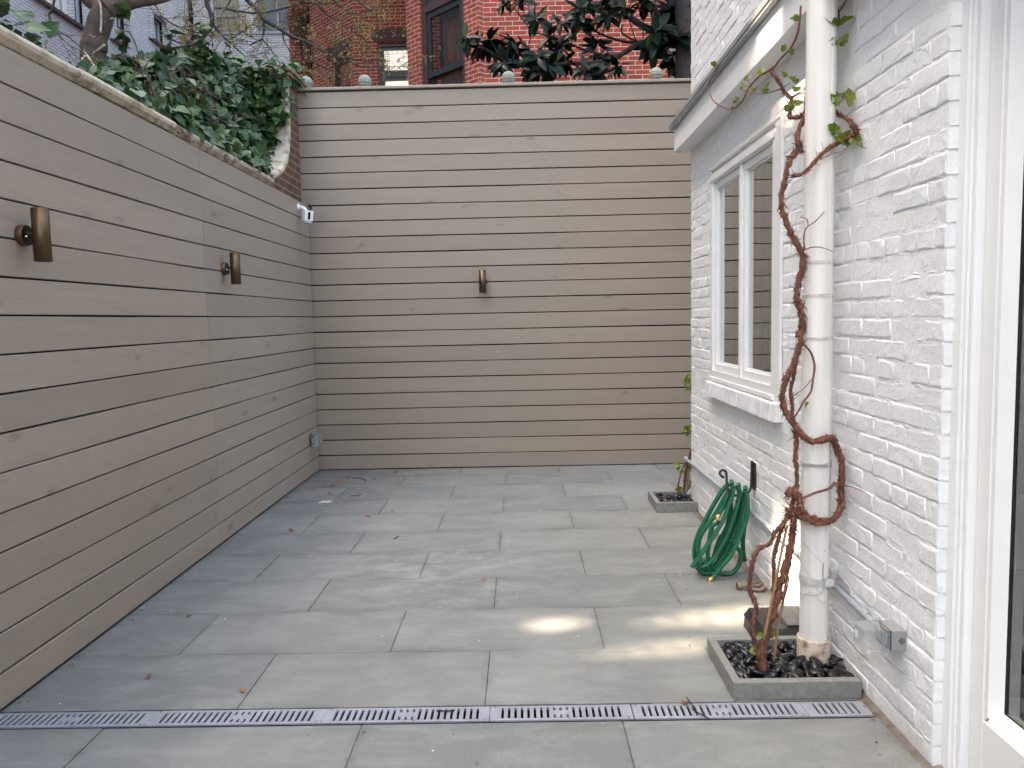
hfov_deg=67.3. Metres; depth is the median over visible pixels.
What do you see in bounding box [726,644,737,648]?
pebble
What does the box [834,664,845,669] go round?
pebble
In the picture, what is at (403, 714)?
drain grate
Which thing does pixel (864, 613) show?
conduit pipe
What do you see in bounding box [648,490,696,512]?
planter bed
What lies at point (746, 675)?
pebble
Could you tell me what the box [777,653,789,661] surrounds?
pebble
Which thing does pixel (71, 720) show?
drain grate
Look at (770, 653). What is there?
pebble
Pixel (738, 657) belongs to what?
pebble
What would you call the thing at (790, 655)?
pebble
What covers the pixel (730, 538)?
garden hose
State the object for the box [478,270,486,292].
wall lamp
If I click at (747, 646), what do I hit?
pebble
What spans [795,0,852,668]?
downpipe
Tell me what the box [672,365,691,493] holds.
climbing vine
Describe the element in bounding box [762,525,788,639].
garden stake
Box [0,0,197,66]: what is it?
apartment building
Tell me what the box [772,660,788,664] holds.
pebble
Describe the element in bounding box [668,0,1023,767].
brick house
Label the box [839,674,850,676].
pebble
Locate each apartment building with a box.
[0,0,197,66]
[192,0,289,68]
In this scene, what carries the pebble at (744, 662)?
in the planter bed at (794, 688)
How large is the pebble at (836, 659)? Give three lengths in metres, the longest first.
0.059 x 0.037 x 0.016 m
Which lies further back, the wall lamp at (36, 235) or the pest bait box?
the pest bait box
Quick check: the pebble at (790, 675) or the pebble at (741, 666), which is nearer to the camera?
the pebble at (790, 675)
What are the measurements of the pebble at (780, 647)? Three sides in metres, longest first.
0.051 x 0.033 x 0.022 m
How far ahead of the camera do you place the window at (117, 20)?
18.97 m
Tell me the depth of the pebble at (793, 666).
2.88 m
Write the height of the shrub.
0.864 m
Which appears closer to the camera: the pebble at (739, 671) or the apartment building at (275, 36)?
the pebble at (739, 671)
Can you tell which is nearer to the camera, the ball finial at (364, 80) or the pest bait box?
the pest bait box
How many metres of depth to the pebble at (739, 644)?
3.09 m
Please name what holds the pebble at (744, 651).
on the planter bed at (794, 688)
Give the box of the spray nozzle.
[736,580,766,591]
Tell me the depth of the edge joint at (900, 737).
2.60 m
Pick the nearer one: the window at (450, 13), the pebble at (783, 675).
the pebble at (783, 675)
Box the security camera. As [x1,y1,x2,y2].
[297,204,312,223]
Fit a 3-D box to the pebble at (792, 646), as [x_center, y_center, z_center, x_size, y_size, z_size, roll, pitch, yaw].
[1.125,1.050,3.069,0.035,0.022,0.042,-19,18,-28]
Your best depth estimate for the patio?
3.34 m
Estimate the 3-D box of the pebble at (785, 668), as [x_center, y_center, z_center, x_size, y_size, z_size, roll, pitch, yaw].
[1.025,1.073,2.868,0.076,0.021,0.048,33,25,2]
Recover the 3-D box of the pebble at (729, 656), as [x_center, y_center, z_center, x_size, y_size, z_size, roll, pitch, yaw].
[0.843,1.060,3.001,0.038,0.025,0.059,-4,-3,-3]
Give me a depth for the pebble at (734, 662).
2.92 m
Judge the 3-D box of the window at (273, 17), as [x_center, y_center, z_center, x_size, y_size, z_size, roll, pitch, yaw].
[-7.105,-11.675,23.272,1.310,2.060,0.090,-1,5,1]
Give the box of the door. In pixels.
[941,0,1023,767]
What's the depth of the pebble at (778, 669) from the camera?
2.85 m
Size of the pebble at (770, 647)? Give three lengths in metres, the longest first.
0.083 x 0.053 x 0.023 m
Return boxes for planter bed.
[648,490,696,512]
[707,635,863,699]
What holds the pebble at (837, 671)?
in the planter bed at (794, 688)
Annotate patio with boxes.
[0,464,921,767]
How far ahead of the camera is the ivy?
5.23 m
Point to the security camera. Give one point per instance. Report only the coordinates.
(307, 216)
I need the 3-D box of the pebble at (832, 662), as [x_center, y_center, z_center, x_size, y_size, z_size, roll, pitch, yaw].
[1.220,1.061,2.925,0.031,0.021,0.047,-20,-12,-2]
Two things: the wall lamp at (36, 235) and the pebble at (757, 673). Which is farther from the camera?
the wall lamp at (36, 235)
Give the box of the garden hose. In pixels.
[690,479,749,581]
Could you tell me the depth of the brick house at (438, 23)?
12.34 m
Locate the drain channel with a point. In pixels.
(528, 714)
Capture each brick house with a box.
[287,0,675,87]
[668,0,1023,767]
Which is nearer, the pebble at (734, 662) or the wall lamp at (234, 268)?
the pebble at (734, 662)
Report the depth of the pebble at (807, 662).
2.93 m
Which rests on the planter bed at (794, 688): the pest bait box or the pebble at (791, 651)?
the pebble at (791, 651)
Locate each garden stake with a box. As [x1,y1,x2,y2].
[686,464,690,491]
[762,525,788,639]
[772,539,795,661]
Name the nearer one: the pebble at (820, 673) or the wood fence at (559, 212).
the pebble at (820, 673)
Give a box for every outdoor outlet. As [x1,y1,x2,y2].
[310,433,314,445]
[855,619,906,651]
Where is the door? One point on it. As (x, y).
(985, 527)
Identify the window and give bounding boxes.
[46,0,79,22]
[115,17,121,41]
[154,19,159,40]
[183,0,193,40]
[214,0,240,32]
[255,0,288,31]
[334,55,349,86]
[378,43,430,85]
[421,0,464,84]
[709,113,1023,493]
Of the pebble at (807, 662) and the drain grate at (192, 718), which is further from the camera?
the pebble at (807, 662)
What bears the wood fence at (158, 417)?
attached to the brick wall
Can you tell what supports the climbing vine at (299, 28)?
attached to the brick house at (438, 23)
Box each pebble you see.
[724,648,738,655]
[724,652,732,659]
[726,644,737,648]
[729,659,739,666]
[731,654,742,660]
[732,641,746,647]
[733,667,746,676]
[735,664,746,670]
[738,647,748,656]
[740,659,747,666]
[742,644,753,650]
[743,653,753,663]
[743,672,750,677]
[746,667,755,675]
[749,670,767,677]
[750,660,757,665]
[764,670,777,677]
[767,645,773,659]
[768,651,778,656]
[770,663,778,667]
[771,666,781,673]
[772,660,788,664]
[777,645,784,650]
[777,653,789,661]
[778,664,788,672]
[778,672,789,677]
[779,641,788,646]
[783,652,796,657]
[785,664,797,669]
[786,650,796,655]
[786,673,796,677]
[788,660,800,667]
[788,669,804,677]
[789,643,796,650]
[793,655,805,662]
[801,660,810,666]
[802,663,808,671]
[805,669,814,676]
[808,661,821,668]
[809,656,823,667]
[809,668,824,674]
[816,671,825,676]
[824,664,833,669]
[827,667,844,676]
[828,657,843,661]
[828,660,836,665]
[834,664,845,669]
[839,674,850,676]
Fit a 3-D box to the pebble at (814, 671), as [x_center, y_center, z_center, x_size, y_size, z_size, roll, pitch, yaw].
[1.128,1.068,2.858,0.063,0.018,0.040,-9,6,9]
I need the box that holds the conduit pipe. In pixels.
[683,456,875,627]
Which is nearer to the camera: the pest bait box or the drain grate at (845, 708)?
the drain grate at (845, 708)
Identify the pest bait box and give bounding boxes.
[743,606,798,635]
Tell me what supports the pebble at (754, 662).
on the planter bed at (794, 688)
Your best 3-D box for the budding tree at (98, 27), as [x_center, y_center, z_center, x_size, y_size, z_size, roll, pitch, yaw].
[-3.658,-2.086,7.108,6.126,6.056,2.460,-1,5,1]
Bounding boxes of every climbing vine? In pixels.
[276,0,323,80]
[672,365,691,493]
[708,0,869,671]
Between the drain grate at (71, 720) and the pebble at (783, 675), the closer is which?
the drain grate at (71, 720)
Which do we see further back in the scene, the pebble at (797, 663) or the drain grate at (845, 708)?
the pebble at (797, 663)
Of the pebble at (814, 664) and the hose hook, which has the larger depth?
the hose hook
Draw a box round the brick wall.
[0,25,309,202]
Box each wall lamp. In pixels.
[14,207,52,261]
[221,252,240,283]
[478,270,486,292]
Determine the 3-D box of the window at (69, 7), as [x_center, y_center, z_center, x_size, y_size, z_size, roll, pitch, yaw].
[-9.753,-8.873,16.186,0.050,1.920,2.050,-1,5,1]
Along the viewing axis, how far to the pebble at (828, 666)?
2.89 m
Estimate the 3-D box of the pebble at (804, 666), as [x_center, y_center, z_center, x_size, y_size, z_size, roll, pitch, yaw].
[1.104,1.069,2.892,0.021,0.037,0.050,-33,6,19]
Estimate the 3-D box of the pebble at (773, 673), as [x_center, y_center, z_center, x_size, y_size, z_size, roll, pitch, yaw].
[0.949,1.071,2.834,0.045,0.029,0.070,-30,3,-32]
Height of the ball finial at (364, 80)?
0.136 m
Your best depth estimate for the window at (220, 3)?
23.37 m
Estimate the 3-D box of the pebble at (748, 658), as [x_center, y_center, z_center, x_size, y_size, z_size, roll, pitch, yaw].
[0.910,1.064,2.972,0.071,0.020,0.045,-29,-1,-34]
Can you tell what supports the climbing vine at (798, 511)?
on the planter bed at (794, 688)
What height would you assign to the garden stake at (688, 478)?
0.209 m
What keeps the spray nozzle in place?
on the patio
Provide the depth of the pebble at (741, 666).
2.89 m
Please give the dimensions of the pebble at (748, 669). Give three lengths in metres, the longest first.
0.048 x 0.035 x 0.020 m
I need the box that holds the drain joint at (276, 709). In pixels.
[40,702,736,712]
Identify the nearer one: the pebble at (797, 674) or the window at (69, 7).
the pebble at (797, 674)
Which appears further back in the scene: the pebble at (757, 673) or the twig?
the pebble at (757, 673)
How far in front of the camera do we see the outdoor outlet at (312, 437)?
6.87 m
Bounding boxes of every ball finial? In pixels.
[303,76,313,87]
[357,75,371,85]
[501,71,515,82]
[649,67,662,78]
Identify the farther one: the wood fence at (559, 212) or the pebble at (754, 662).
the wood fence at (559, 212)
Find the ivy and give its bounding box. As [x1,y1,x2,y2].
[0,0,306,178]
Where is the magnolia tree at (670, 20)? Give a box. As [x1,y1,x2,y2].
[451,0,690,81]
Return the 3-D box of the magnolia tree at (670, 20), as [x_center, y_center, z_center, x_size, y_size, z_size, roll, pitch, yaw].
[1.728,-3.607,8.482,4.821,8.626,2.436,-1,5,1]
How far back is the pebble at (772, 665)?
2.89 m
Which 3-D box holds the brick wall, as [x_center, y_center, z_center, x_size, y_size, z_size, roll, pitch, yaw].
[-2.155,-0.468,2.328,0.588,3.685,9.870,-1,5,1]
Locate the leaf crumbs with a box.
[18,469,912,762]
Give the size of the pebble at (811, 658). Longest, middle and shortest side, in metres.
0.067 x 0.042 x 0.019 m
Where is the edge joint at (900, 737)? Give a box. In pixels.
[693,511,943,767]
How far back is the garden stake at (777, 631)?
2.89 m
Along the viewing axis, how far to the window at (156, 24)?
21.03 m
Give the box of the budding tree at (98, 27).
[43,0,444,86]
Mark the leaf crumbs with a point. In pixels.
(406, 623)
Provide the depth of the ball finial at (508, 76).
7.06 m
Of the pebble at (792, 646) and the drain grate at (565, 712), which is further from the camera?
the pebble at (792, 646)
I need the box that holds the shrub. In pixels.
[1,21,92,67]
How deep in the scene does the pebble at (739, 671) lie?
2.85 m
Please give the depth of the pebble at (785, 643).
3.09 m
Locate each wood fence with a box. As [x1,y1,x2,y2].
[0,45,318,709]
[296,78,691,469]
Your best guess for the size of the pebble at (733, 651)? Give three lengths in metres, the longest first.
0.063 x 0.041 x 0.028 m
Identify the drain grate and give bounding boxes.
[0,711,156,728]
[145,709,326,726]
[321,706,489,723]
[490,704,633,721]
[631,702,808,719]
[799,701,873,717]
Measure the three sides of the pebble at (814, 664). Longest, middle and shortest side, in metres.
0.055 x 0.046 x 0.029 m
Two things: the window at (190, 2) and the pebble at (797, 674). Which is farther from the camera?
the window at (190, 2)
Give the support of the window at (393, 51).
in the brick house at (438, 23)
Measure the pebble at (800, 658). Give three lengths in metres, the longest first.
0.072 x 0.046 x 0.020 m
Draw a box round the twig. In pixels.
[686,697,709,718]
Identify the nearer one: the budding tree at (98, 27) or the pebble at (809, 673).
the pebble at (809, 673)
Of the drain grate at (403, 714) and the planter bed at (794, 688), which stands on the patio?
the planter bed at (794, 688)
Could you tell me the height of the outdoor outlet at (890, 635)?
0.093 m
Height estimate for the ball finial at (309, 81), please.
0.136 m
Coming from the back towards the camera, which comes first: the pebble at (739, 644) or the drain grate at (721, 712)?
the pebble at (739, 644)
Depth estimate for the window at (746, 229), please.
4.10 m
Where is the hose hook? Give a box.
[719,461,755,496]
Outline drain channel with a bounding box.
[0,705,872,729]

